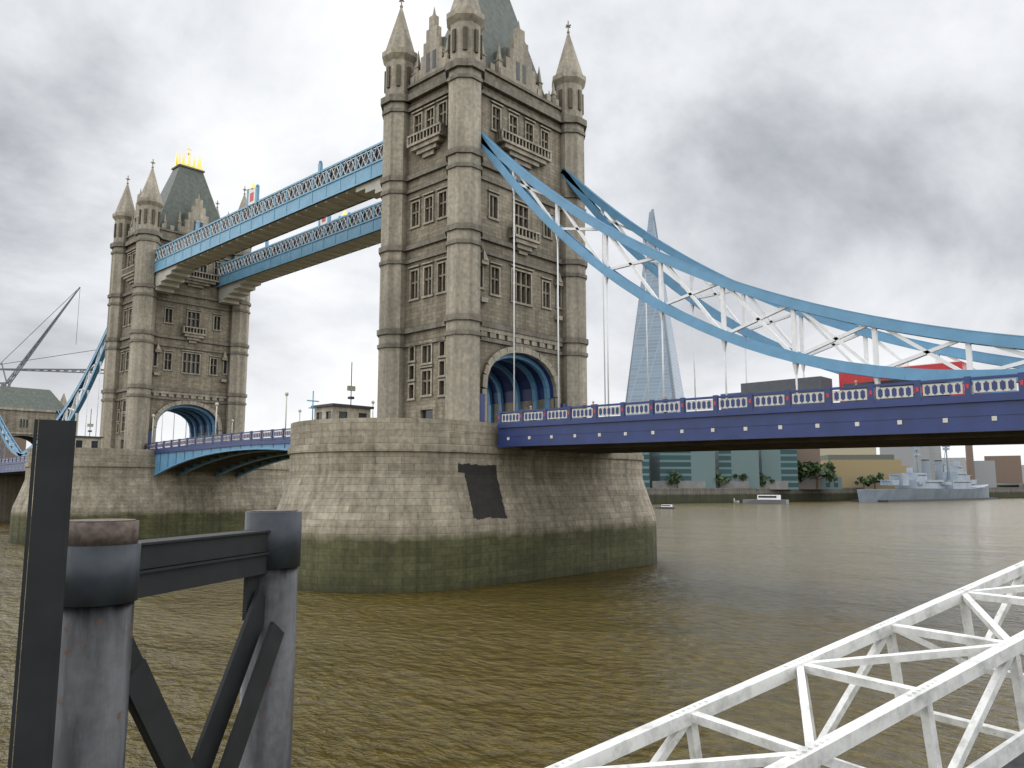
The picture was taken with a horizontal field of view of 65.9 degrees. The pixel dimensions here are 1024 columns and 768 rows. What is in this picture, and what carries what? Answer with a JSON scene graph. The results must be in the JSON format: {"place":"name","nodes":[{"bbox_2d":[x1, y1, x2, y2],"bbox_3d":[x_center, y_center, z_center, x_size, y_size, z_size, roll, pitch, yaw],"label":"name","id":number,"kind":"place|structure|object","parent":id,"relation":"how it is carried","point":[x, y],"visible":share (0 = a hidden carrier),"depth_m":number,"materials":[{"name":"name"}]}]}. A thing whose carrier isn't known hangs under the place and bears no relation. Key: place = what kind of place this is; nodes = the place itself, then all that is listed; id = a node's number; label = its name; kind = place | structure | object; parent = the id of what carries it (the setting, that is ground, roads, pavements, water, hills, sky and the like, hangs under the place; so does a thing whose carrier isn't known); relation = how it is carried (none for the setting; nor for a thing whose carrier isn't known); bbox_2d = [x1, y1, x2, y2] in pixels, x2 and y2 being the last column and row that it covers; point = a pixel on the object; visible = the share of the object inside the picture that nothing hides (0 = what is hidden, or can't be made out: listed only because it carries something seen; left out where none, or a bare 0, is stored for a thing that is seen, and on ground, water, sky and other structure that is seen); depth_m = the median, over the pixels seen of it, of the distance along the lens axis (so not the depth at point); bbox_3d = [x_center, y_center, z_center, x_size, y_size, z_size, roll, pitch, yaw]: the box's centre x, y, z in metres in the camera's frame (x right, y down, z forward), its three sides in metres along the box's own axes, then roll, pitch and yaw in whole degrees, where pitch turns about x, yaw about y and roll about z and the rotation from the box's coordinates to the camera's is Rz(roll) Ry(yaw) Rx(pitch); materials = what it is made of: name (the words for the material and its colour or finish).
{"place":"outdoors","nodes":[
{"label":"outdoors","id":0,"kind":"place"},
{"bbox_2d":[0,498,1023,767],"bbox_3d":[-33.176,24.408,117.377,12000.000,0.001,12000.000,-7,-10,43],"label":"river","id":1,"kind":"structure","parent":0,"point":[716,598],"depth_m":46.57,"materials":[{"name":"brown liquid"}]},
{"bbox_2d":[0,386,78,521],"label":"abutment","id":2,"kind":"object","parent":1,"relation":"on","point":[22,410],"visible":0.37,"depth_m":210.79,"materials":[{"name":"stone"}]},
{"bbox_2d":[9,448,289,544],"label":"pier","id":3,"kind":"structure","parent":1,"relation":"on","point":[112,483],"depth_m":132.92,"materials":[{"name":"stone"}]},
{"bbox_2d":[75,409,103,447],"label":"cabin","id":4,"kind":"object","parent":3,"relation":"on","point":[89,441],"visible":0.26,"depth_m":131.47,"materials":[{"name":"stone"}]},
{"bbox_2d":[100,146,251,448],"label":"tower","id":5,"kind":"structure","parent":3,"relation":"on","point":[182,350],"depth_m":145.66,"materials":[{"name":"stone"}]},
{"bbox_2d":[0,327,106,456],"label":"chain","id":6,"kind":"object","parent":5,"relation":"attached to","point":[96,361],"visible":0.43,"depth_m":161.40,"materials":[{"name":"blue paint"}]},
{"bbox_2d":[0,456,26,474],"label":"side span","id":7,"kind":"object","parent":6,"relation":"hanging from","point":[8,466],"visible":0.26,"depth_m":183.73,"materials":[{"name":"blue paint"}]},
{"bbox_2d":[56,410,186,441],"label":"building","id":8,"kind":"structure","parent":5,"relation":"attached to","point":[57,412],"depth_m":168.78,"materials":[{"name":"blue paint"}]},
{"bbox_2d":[154,141,382,294],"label":"walkway","id":9,"kind":"structure","parent":5,"relation":"attached to","point":[352,182],"depth_m":114.75,"materials":[{"name":"blue paint"}]},
{"bbox_2d":[217,201,381,304],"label":"walkway","id":10,"kind":"structure","parent":5,"relation":"attached to","point":[345,233],"depth_m":132.26,"materials":[{"name":"blue paint"}]},
{"bbox_2d":[8,419,301,767],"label":"mooring dolphin","id":11,"kind":"object","parent":1,"relation":"on","point":[87,681],"visible":1,"depth_m":7.64,"materials":[{"name":"paint"}]},
{"bbox_2d":[277,418,656,592],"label":"pier","id":12,"kind":"structure","parent":1,"relation":"on","point":[397,505],"depth_m":72.69,"materials":[{"name":"stone"}]},
{"bbox_2d":[146,392,374,476],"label":"bascule span","id":13,"kind":"object","parent":12,"relation":"on","point":[242,457],"visible":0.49,"depth_m":127.27,"materials":[{"name":"blue paint"}]},
{"bbox_2d":[307,362,373,419],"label":"cabin","id":14,"kind":"object","parent":12,"relation":"on","point":[330,411],"visible":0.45,"depth_m":80.62,"materials":[{"name":"stone"}]},
{"bbox_2d":[377,0,588,422],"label":"tower","id":15,"kind":"structure","parent":12,"relation":"on","point":[445,333],"depth_m":89.29,"materials":[{"name":"stone"}]},
{"bbox_2d":[481,131,1023,421],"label":"chain","id":16,"kind":"object","parent":15,"relation":"attached to","point":[502,161],"visible":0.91,"depth_m":62.37,"materials":[{"name":"blue paint"}]},
{"bbox_2d":[561,167,1023,416],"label":"chain","id":17,"kind":"object","parent":15,"relation":"attached to","point":[591,200],"visible":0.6,"depth_m":79.45,"materials":[{"name":"blue paint"}]},
{"bbox_2d":[497,372,1023,453],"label":"side span","id":18,"kind":"object","parent":12,"relation":"on","point":[968,418],"visible":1,"depth_m":58.45,"materials":[{"name":"blue paint"}]},
{"bbox_2d":[721,376,832,409],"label":"lorry","id":19,"kind":"object","parent":18,"relation":"on","point":[816,382],"visible":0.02,"depth_m":69.92,"materials":[{"name":"grey metal"}]},
{"bbox_2d":[839,361,966,401],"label":"double decker bus","id":20,"kind":"object","parent":18,"relation":"on","point":[845,379],"visible":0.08,"depth_m":65.47,"materials":[{"name":"red paint"}]},
{"bbox_2d":[654,505,675,508],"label":"boat","id":21,"kind":"object","parent":1,"relation":"on","point":[666,507],"visible":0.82,"depth_m":319.10,"materials":[{"name":"grey metal"}]},
{"bbox_2d":[743,495,788,503],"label":"boat","id":22,"kind":"object","parent":1,"relation":"on","point":[768,499],"visible":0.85,"depth_m":411.81,"materials":[{"name":"grey metal"}]},
{"bbox_2d":[851,446,997,501],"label":"warship","id":23,"kind":"object","parent":1,"relation":"on","point":[954,482],"visible":0.91,"depth_m":500.26,"materials":[{"name":"metal"}]},
{"bbox_2d":[997,483,1023,486],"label":"london bridge","id":24,"kind":"structure","parent":1,"relation":"on","point":[1010,484],"depth_m":942.62,"materials":[{"name":"concrete"}]},
{"bbox_2d":[0,0,1023,464],"label":"sky","id":25,"kind":"structure","parent":0,"point":[860,156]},
{"bbox_2d":[545,561,1023,767],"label":"gangway truss","id":26,"kind":"object","parent":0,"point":[990,654],"visible":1,"depth_m":9.44,"materials":[{"name":"white metal"}]},
{"bbox_2d":[646,487,1023,503],"bbox_3d":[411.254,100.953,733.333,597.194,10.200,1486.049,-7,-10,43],"label":"bank","id":27,"kind":"structure","parent":0,"point":[686,495],"depth_m":455.79,"materials":[{"name":"grey stone"}]},
{"bbox_2d":[0,287,80,462],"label":"luffing crane","id":28,"kind":"object","parent":27,"relation":"on","point":[31,351],"visible":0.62,"depth_m":340.49,"materials":[{"name":"paint"}]},
{"bbox_2d":[0,350,103,373],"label":"crane","id":29,"kind":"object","parent":27,"relation":"on","point":[33,369],"visible":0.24,"depth_m":296.60,"materials":[{"name":"paint"}]},
{"bbox_2d":[0,437,1023,488],"bbox_3d":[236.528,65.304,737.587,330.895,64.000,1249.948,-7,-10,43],"label":"buildings","id":30,"kind":"structure","parent":27,"relation":"on","point":[780,467],"depth_m":475.54,"materials":[{"name":"beige glass"}]},
{"bbox_2d":[625,209,686,414],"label":"skyscraper","id":31,"kind":"structure","parent":27,"relation":"on","point":[637,386],"depth_m":855.92,"materials":[{"name":"blue glass"}]},
{"bbox_2d":[665,470,687,487],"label":"tree","id":32,"kind":"object","parent":27,"relation":"on","point":[675,475],"visible":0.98,"depth_m":447.01,"materials":[{"name":"green plant"}]},
{"bbox_2d":[715,469,730,487],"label":"tree","id":33,"kind":"object","parent":27,"relation":"on","point":[723,476],"visible":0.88,"depth_m":455.24,"materials":[{"name":"green plant"}]},
{"bbox_2d":[731,472,750,484],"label":"tree","id":34,"kind":"object","parent":27,"relation":"on","point":[739,477],"visible":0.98,"depth_m":457.04,"materials":[{"name":"green plant"}]},
{"bbox_2d":[759,474,775,485],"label":"tree","id":35,"kind":"object","parent":27,"relation":"on","point":[770,481],"visible":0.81,"depth_m":464.34,"materials":[{"name":"green plant"}]},
{"bbox_2d":[798,455,837,488],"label":"tree","id":36,"kind":"object","parent":27,"relation":"on","point":[822,471],"visible":1,"depth_m":467.94,"materials":[{"name":"green plant"}]},
{"bbox_2d":[856,476,872,488],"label":"tree","id":37,"kind":"object","parent":27,"relation":"on","point":[864,481],"visible":1,"depth_m":502.59,"materials":[{"name":"green plant"}]},
{"bbox_2d":[863,470,885,488],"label":"tree","id":38,"kind":"object","parent":27,"relation":"on","point":[873,476],"visible":0.81,"depth_m":503.31,"materials":[{"name":"green plant"}]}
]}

